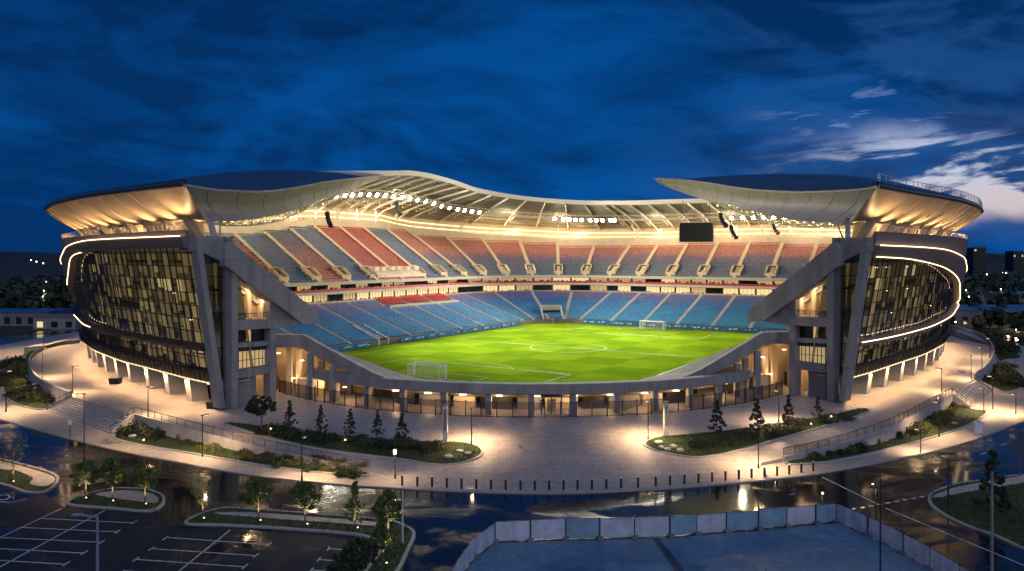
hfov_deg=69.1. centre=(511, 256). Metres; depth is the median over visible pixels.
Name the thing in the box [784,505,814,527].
hoarding panel
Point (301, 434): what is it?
shrub
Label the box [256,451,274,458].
shrub
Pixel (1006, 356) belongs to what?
grass
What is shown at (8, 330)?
verge
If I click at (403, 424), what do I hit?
tree
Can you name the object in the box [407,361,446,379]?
football goal
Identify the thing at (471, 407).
street lamp
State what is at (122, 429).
shrub
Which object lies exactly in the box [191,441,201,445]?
shrub
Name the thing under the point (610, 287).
suite window
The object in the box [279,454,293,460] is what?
shrub
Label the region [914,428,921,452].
street lamp
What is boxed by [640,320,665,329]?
football goal
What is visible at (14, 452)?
tree
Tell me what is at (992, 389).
street lamp
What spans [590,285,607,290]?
suite window
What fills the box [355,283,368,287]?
suite window
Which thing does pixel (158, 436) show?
shrub
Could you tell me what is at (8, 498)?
parking marking
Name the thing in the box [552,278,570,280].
suite window
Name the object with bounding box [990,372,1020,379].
shrub
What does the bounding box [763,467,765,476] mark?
bollard
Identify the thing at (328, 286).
suite window
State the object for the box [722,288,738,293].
suite window
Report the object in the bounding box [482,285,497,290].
suite window
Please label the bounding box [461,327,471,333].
pitchside board
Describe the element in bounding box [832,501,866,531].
hoarding panel
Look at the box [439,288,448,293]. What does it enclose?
suite window
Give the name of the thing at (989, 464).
tree
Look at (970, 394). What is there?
outdoor staircase
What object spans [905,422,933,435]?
shrub
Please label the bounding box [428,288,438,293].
suite window
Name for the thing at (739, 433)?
shrub
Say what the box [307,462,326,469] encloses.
shrub
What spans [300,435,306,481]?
street lamp
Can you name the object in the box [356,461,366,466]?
shrub
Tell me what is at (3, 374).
shrub
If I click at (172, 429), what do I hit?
plaza railing
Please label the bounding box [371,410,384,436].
tree
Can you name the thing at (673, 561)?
drain channel
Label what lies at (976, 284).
wood
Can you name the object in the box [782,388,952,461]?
plaza railing
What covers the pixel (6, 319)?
window
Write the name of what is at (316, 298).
suite window
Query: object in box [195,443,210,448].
shrub
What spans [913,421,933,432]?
shrub
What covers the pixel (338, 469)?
shrub
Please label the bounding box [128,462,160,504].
tree
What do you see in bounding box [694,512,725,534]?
hoarding panel
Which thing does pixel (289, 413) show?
tree
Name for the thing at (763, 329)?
pitchside board
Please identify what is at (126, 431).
shrub
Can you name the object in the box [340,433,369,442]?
shrub
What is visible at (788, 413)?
tree
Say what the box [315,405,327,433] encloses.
tree
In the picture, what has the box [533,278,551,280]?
suite window
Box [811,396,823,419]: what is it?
tree
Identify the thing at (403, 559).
kerb
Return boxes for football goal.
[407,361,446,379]
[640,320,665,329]
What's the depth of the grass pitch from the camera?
170.12 m
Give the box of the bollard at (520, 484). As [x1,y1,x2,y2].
[519,479,521,489]
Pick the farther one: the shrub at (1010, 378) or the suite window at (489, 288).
the suite window at (489, 288)
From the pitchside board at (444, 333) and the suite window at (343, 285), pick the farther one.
the suite window at (343, 285)
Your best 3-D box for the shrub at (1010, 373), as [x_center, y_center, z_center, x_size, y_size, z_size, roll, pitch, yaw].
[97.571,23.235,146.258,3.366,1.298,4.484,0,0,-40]
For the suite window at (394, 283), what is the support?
in the stadium
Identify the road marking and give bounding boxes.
[822,477,1023,565]
[852,496,924,509]
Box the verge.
[0,321,1023,336]
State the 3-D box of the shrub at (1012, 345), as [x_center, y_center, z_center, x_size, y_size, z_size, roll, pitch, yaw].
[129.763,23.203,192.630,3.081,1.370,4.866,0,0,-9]
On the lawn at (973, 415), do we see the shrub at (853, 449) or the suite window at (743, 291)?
the shrub at (853, 449)
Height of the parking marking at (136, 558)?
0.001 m
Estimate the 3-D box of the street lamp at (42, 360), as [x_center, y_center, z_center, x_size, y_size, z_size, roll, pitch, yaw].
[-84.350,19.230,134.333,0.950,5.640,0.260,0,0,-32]
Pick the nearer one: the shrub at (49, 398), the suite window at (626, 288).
the shrub at (49, 398)
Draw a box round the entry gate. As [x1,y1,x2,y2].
[541,395,561,413]
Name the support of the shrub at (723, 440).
on the lawn at (677, 438)
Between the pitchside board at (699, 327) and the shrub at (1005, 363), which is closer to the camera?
the shrub at (1005, 363)
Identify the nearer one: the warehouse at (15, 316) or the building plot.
the building plot
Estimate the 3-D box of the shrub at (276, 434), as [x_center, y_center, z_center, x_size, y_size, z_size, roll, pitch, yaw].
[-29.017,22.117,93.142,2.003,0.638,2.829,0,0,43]
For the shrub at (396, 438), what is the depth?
89.79 m
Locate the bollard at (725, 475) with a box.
[724,470,726,480]
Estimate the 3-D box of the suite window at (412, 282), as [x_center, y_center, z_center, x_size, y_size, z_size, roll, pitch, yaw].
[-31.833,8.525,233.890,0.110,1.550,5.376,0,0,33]
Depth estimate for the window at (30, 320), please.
254.93 m
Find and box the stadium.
[43,170,983,414]
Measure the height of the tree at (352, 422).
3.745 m
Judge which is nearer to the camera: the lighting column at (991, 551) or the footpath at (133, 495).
the lighting column at (991, 551)
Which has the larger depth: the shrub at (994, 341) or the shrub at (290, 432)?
the shrub at (994, 341)
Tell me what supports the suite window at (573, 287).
in the stadium
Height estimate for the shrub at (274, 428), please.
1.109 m
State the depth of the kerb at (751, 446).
91.46 m
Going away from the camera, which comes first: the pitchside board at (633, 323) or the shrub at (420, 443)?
the shrub at (420, 443)
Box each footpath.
[0,461,54,486]
[96,490,157,502]
[214,512,386,525]
[932,475,1023,497]
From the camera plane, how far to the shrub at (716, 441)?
89.95 m
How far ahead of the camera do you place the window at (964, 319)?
248.96 m
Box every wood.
[0,273,104,307]
[928,270,1023,304]
[967,302,1023,332]
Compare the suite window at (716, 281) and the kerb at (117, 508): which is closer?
the kerb at (117, 508)
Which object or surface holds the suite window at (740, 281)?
in the stadium
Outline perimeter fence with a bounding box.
[279,378,782,417]
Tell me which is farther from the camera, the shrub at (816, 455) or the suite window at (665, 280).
the suite window at (665, 280)
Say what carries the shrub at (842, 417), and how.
on the lawn at (677, 438)
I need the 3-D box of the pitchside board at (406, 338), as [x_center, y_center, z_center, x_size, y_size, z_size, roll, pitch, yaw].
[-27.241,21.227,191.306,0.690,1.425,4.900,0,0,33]
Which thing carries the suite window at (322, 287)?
in the stadium
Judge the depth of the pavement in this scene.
97.30 m
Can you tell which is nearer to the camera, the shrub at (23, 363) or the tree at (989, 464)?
the tree at (989, 464)
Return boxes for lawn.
[0,459,55,490]
[4,354,54,408]
[69,488,161,509]
[115,433,369,473]
[187,508,411,570]
[225,422,480,463]
[646,408,867,455]
[787,407,985,462]
[931,475,1023,545]
[983,370,1022,390]
[996,351,1018,359]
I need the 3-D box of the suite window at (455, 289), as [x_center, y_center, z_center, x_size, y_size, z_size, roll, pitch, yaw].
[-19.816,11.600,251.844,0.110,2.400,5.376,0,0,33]
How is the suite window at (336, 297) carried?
in the stadium
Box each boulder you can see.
[444,454,453,457]
[655,440,663,443]
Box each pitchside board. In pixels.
[330,346,339,350]
[340,343,355,350]
[356,341,370,348]
[400,336,412,342]
[413,334,425,340]
[426,332,437,338]
[438,330,449,336]
[450,329,460,334]
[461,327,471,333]
[472,326,481,331]
[482,325,491,330]
[492,323,501,328]
[502,322,510,327]
[511,321,519,325]
[583,319,595,323]
[597,320,610,324]
[612,321,625,325]
[627,321,640,326]
[643,322,656,326]
[659,323,672,327]
[674,324,689,328]
[691,325,706,329]
[708,326,723,330]
[725,326,741,331]
[743,327,759,332]
[761,328,778,330]
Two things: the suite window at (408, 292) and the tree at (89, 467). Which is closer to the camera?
the tree at (89, 467)
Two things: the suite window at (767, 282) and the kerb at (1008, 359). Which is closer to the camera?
the kerb at (1008, 359)
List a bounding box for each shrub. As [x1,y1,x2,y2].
[0,359,23,363]
[0,361,15,369]
[0,371,13,377]
[0,376,11,386]
[1,373,28,380]
[2,355,27,361]
[2,384,42,397]
[5,361,27,371]
[6,377,28,385]
[10,389,45,401]
[12,384,29,389]
[14,360,27,368]
[17,367,27,374]
[23,383,39,388]
[41,389,55,403]
[113,427,130,435]
[121,425,145,434]
[126,419,147,434]
[133,425,151,435]
[140,427,162,437]
[145,426,164,439]
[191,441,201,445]
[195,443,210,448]
[204,443,222,449]
[209,446,230,454]
[232,449,244,454]
[236,450,255,460]
[240,447,251,454]
[253,422,288,434]
[255,454,277,463]
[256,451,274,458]
[260,454,280,461]
[270,430,284,436]
[271,460,291,468]
[278,426,302,438]
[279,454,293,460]
[280,456,303,464]
[295,428,320,438]
[303,465,313,471]
[304,431,328,437]
[305,432,330,443]
[306,454,330,464]
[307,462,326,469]
[318,465,329,470]
[323,431,344,440]
[325,456,346,466]
[331,466,347,475]
[333,467,361,478]
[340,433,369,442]
[340,463,358,471]
[356,437,387,446]
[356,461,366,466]
[371,439,395,449]
[388,434,410,446]
[391,437,413,447]
[406,438,417,448]
[408,439,427,448]
[412,440,428,448]
[422,444,449,452]
[426,439,444,448]
[688,440,699,447]
[694,437,714,448]
[704,435,737,445]
[706,435,720,444]
[732,429,755,436]
[743,431,757,437]
[763,427,787,435]
[765,425,785,435]
[766,423,787,428]
[784,416,808,424]
[786,424,804,431]
[789,422,806,425]
[805,450,826,459]
[812,417,831,423]
[821,415,838,422]
[822,412,856,420]
[833,448,849,454]
[846,444,858,452]
[851,440,870,451]
[896,429,904,437]
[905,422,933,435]
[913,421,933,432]
[923,417,934,426]
[927,414,947,421]
[931,409,950,419]
[931,416,951,425]
[946,406,956,411]
[948,402,957,406]
[953,404,969,408]
[983,374,996,381]
[988,343,1008,350]
[990,339,1008,344]
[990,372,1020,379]
[991,376,1023,386]
[992,368,1011,373]
[993,364,1010,370]
[995,350,1009,354]
[995,371,1021,377]
[996,360,1019,367]
[997,368,1018,373]
[1001,375,1023,386]
[1007,343,1020,348]
[1007,348,1022,352]
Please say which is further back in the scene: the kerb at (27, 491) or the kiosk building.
the kiosk building
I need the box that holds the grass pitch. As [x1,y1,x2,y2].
[339,323,756,410]
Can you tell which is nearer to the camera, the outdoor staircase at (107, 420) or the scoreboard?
the outdoor staircase at (107, 420)
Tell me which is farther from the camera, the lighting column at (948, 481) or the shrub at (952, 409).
the shrub at (952, 409)
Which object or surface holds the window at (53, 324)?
in the kiosk building
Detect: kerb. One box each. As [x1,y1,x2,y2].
[0,332,1023,493]
[0,458,58,492]
[2,354,45,409]
[65,487,164,511]
[113,433,373,475]
[184,507,414,570]
[223,422,482,464]
[643,408,870,457]
[785,407,987,464]
[928,474,1023,549]
[983,367,1023,391]
[995,348,1021,361]
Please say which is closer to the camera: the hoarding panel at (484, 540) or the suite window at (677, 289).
the hoarding panel at (484, 540)
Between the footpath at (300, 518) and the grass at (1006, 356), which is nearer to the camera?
the footpath at (300, 518)
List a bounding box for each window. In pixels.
[4,317,9,323]
[16,317,20,323]
[28,317,32,323]
[37,322,42,326]
[51,322,57,326]
[65,322,71,326]
[296,286,311,290]
[298,296,312,302]
[312,285,326,289]
[313,295,327,302]
[327,285,340,288]
[328,294,342,301]
[341,284,354,287]
[343,293,355,299]
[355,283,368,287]
[356,292,369,299]
[369,283,380,286]
[370,292,381,298]
[381,282,392,286]
[382,291,393,297]
[393,282,404,285]
[394,290,405,296]
[405,281,415,285]
[406,290,416,294]
[416,281,426,284]
[417,289,427,294]
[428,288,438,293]
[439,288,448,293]
[449,287,457,292]
[458,287,467,292]
[467,279,481,281]
[468,286,481,291]
[482,278,497,281]
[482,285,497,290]
[498,278,514,280]
[498,285,514,290]
[515,278,532,280]
[516,285,532,289]
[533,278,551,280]
[534,285,551,289]
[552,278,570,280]
[552,285,570,289]
[571,278,589,280]
[571,285,588,289]
[590,278,607,280]
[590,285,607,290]
[608,285,617,290]
[618,278,631,281]
[618,286,630,290]
[631,286,645,291]
[632,279,645,281]
[646,279,660,281]
[646,286,659,291]
[660,287,674,292]
[661,279,675,282]
[675,287,690,292]
[676,279,690,282]
[691,280,706,282]
[691,287,705,292]
[706,288,721,293]
[707,280,722,283]
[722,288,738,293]
[723,280,738,283]
[739,280,755,283]
[739,288,755,294]
[756,281,772,284]
[756,289,772,294]
[773,281,784,284]
[950,317,954,324]
[962,317,967,324]
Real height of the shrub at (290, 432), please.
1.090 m
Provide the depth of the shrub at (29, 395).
122.19 m
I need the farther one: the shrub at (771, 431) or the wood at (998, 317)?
the wood at (998, 317)
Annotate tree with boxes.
[0,430,29,480]
[69,460,99,497]
[97,456,129,500]
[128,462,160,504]
[191,474,214,518]
[238,476,273,520]
[244,396,276,429]
[283,400,297,430]
[290,481,320,524]
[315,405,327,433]
[325,546,360,570]
[342,535,379,570]
[343,408,355,434]
[344,480,365,527]
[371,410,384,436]
[371,489,404,528]
[371,521,396,562]
[395,412,409,441]
[707,399,727,436]
[748,398,767,433]
[781,394,796,429]
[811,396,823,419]
[971,449,1013,513]
[1005,434,1023,475]
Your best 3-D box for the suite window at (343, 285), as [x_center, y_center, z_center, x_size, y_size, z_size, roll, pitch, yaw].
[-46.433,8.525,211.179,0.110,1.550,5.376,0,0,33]
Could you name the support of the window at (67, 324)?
in the kiosk building
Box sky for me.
[0,0,1023,253]
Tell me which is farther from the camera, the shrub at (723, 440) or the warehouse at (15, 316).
the warehouse at (15, 316)
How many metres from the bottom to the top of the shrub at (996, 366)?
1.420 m
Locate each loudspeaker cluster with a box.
[325,201,333,227]
[395,188,401,214]
[718,203,727,227]
[728,225,737,238]
[770,216,779,234]
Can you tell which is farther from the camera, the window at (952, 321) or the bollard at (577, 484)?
the window at (952, 321)
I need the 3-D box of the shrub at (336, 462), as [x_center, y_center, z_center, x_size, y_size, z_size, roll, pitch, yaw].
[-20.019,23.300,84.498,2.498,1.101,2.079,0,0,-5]
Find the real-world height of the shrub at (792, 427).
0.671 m
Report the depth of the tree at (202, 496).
67.53 m
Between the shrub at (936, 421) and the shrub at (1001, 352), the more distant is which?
the shrub at (1001, 352)
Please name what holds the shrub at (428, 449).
on the lawn at (411, 452)
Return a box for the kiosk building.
[32,314,81,328]
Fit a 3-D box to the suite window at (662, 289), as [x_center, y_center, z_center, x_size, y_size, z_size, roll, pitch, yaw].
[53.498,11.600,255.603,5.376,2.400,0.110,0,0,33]
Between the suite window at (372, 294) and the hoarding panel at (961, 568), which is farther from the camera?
the suite window at (372, 294)
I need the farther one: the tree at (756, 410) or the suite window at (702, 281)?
the suite window at (702, 281)
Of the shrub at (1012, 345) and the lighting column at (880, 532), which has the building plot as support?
the lighting column at (880, 532)
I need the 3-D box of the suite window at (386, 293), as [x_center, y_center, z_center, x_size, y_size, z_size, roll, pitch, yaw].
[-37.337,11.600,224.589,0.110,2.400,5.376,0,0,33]
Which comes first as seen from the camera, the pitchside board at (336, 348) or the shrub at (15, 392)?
the shrub at (15, 392)
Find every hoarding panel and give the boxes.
[450,552,463,570]
[462,537,474,570]
[474,522,494,558]
[493,520,529,542]
[528,518,564,541]
[563,517,598,540]
[597,517,633,539]
[632,515,668,538]
[667,514,695,537]
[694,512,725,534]
[724,511,757,532]
[756,506,785,530]
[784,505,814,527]
[813,503,835,524]
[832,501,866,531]
[861,514,902,550]
[897,531,928,564]
[923,545,958,570]
[959,563,969,570]
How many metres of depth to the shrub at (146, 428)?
99.24 m
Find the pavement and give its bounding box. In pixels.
[0,332,1023,491]
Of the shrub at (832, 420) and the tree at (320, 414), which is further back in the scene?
the shrub at (832, 420)
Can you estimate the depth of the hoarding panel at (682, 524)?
63.87 m
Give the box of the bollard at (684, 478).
[683,473,685,483]
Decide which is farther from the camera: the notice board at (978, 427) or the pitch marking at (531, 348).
the pitch marking at (531, 348)
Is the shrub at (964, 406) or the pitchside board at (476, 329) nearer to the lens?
the shrub at (964, 406)
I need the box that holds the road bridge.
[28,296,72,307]
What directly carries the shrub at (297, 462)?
on the lawn at (186, 445)
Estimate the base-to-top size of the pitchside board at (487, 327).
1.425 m
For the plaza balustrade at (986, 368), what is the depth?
153.60 m
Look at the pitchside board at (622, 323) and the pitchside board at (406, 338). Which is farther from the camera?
the pitchside board at (622, 323)
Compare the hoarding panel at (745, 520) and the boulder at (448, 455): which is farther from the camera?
the boulder at (448, 455)
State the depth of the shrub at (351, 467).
82.35 m
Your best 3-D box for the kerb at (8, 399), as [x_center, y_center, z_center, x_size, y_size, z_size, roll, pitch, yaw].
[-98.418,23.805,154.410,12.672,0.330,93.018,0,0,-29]
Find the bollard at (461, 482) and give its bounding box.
[460,477,462,488]
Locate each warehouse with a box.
[0,308,71,325]
[949,305,1023,327]
[964,291,1023,304]
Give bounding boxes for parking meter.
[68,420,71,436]
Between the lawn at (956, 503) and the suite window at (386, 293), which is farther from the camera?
the suite window at (386, 293)
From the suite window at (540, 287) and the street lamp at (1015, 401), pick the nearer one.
the street lamp at (1015, 401)
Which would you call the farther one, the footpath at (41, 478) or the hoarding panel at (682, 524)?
the footpath at (41, 478)
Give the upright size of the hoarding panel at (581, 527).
1.836 m
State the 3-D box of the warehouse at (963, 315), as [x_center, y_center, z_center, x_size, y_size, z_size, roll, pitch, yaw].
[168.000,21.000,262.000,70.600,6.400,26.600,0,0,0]
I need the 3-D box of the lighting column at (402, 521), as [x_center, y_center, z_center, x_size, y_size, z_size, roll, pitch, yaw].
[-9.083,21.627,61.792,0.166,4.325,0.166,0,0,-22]
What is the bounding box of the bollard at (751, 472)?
[750,468,752,477]
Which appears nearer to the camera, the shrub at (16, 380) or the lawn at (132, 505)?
the lawn at (132, 505)
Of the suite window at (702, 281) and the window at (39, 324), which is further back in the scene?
the suite window at (702, 281)
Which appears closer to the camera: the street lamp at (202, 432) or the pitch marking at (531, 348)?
the street lamp at (202, 432)
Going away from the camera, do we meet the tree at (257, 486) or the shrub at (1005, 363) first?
the tree at (257, 486)
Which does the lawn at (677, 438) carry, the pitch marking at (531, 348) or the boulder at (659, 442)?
the boulder at (659, 442)
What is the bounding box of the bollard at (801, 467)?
[800,463,802,472]
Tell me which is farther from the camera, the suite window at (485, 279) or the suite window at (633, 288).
the suite window at (485, 279)
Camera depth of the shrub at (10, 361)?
160.50 m
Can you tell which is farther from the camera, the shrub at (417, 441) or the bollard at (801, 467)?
the shrub at (417, 441)
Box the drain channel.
[652,538,684,570]
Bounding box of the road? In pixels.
[0,305,1023,570]
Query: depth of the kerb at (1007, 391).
133.25 m
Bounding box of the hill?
[0,252,1004,261]
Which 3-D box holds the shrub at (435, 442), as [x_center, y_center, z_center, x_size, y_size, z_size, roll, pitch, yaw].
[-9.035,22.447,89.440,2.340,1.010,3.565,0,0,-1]
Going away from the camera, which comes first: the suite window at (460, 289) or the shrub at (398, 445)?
the shrub at (398, 445)
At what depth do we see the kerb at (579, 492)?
80.36 m
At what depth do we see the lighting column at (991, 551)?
46.39 m
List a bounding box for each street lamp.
[42,347,47,378]
[72,366,77,393]
[76,393,85,461]
[147,385,153,416]
[201,414,207,456]
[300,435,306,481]
[393,448,396,478]
[470,406,472,443]
[645,401,648,438]
[753,425,759,467]
[774,389,779,421]
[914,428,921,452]
[932,401,940,436]
[936,368,942,391]
[977,387,984,412]
[986,375,993,408]
[1009,393,1016,413]
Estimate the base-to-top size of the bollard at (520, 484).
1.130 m
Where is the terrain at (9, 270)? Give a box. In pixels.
[0,262,1023,306]
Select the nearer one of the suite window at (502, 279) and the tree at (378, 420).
the tree at (378, 420)
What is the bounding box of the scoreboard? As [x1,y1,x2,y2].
[679,202,713,242]
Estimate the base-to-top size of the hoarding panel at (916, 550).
1.821 m
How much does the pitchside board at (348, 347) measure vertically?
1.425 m
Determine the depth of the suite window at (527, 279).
271.90 m
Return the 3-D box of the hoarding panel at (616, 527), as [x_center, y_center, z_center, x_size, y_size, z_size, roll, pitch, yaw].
[8.809,23.020,63.230,3.233,1.780,0.872,0,0,0]
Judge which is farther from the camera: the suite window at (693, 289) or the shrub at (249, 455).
the suite window at (693, 289)
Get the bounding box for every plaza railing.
[134,407,370,471]
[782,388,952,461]
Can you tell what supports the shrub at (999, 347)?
on the lawn at (1008, 356)
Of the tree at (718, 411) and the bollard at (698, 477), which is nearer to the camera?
the bollard at (698, 477)
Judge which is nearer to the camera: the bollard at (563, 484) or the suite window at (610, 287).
the bollard at (563, 484)
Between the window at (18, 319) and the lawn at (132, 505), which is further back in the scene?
the window at (18, 319)
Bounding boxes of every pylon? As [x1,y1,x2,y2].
[442,404,448,442]
[662,401,669,436]
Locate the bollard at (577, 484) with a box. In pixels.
[576,479,578,489]
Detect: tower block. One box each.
[965,246,985,276]
[1005,251,1023,271]
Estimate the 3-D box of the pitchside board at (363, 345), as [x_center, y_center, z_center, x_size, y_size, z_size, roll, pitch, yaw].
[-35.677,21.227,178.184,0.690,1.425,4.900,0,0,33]
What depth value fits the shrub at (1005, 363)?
159.04 m
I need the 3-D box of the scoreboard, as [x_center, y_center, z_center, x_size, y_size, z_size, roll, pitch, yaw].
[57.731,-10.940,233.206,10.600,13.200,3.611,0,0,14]
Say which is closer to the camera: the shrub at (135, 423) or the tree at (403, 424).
the tree at (403, 424)
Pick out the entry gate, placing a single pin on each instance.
(551, 396)
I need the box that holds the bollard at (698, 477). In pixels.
[697,472,699,482]
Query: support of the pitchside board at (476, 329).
on the grass pitch
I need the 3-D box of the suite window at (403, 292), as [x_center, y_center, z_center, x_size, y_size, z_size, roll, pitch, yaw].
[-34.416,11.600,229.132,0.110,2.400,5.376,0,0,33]
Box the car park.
[0,494,370,570]
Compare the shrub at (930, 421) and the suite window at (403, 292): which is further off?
the suite window at (403, 292)
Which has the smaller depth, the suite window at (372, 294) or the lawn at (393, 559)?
the lawn at (393, 559)
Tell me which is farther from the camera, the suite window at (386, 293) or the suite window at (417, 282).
the suite window at (417, 282)
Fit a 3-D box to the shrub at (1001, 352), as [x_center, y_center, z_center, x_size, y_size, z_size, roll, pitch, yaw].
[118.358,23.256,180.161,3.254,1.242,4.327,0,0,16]
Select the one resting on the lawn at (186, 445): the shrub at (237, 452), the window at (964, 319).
the shrub at (237, 452)
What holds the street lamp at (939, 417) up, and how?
on the pavement
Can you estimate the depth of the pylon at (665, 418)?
92.47 m
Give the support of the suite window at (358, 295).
in the stadium
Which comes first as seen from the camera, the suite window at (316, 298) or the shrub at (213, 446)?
the shrub at (213, 446)
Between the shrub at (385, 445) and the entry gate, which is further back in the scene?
the entry gate
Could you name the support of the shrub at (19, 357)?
on the lawn at (37, 404)
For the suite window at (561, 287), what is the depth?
272.76 m
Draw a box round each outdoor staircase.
[46,391,135,433]
[952,373,991,406]
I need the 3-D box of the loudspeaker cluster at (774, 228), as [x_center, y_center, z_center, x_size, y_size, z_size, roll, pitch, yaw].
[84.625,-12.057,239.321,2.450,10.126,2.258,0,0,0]
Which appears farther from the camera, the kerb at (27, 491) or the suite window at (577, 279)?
the suite window at (577, 279)
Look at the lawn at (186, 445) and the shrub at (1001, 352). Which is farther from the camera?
the shrub at (1001, 352)
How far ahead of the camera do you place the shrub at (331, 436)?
91.38 m
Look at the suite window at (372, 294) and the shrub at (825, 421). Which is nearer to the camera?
the shrub at (825, 421)
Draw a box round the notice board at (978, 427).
[974,422,982,434]
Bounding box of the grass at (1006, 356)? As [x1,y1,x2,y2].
[995,352,1019,360]
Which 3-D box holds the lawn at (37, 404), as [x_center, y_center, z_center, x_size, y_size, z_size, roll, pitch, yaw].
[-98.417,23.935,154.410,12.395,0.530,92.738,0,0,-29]
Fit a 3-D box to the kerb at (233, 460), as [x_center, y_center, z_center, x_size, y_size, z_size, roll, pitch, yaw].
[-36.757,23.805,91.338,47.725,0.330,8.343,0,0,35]
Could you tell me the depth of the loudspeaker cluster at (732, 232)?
234.30 m
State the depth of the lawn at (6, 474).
79.74 m
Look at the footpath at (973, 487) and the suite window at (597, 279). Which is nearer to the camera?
the footpath at (973, 487)
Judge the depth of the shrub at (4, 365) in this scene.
156.74 m
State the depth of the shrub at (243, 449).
89.02 m
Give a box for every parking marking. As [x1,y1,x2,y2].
[0,494,24,502]
[0,508,341,570]
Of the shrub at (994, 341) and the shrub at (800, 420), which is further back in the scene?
the shrub at (994, 341)
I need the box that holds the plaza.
[24,328,992,491]
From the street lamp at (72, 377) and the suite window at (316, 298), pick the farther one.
the suite window at (316, 298)
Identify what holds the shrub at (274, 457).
on the lawn at (186, 445)
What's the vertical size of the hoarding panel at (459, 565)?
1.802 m
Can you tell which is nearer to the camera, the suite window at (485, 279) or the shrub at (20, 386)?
the shrub at (20, 386)
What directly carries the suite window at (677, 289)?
in the stadium
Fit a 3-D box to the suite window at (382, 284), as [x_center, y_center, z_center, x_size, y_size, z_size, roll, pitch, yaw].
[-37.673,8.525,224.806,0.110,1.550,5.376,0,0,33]
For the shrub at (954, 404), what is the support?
on the lawn at (973, 415)
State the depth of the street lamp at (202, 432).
88.43 m
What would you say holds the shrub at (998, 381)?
on the lawn at (1001, 386)
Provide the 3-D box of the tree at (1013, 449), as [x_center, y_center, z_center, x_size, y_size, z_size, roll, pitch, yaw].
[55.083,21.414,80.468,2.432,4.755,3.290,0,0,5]
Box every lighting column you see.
[71,513,98,570]
[402,491,403,542]
[867,482,876,512]
[879,478,880,570]
[934,456,951,505]
[990,471,993,570]
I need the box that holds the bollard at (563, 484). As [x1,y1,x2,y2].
[562,479,564,489]
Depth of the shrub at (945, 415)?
108.67 m
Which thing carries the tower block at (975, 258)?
on the terrain at (9, 270)
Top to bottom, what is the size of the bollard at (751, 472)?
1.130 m
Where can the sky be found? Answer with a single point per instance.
(589, 100)
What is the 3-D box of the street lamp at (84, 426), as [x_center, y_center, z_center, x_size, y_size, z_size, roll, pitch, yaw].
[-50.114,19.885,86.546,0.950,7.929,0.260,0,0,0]
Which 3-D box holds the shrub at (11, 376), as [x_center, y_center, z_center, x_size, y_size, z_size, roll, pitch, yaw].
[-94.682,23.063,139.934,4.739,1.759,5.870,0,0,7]
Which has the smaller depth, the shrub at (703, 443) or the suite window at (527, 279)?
the shrub at (703, 443)
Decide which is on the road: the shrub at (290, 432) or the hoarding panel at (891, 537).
the hoarding panel at (891, 537)
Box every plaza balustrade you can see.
[28,339,79,401]
[950,325,994,380]
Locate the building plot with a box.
[468,523,931,570]
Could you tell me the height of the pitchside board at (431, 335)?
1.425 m
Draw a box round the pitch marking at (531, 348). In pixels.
[354,325,740,381]
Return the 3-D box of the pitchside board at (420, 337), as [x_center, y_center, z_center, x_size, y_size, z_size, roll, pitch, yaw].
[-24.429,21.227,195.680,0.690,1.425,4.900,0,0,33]
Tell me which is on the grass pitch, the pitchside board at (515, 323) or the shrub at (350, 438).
the pitchside board at (515, 323)
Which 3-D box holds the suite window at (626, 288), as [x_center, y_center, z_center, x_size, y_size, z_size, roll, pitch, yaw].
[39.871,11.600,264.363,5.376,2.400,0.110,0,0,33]
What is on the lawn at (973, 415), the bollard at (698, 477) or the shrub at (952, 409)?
the shrub at (952, 409)
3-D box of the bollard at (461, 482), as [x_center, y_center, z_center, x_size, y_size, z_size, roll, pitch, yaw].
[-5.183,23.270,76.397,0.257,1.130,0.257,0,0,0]
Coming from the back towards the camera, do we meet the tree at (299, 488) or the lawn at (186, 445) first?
the lawn at (186, 445)

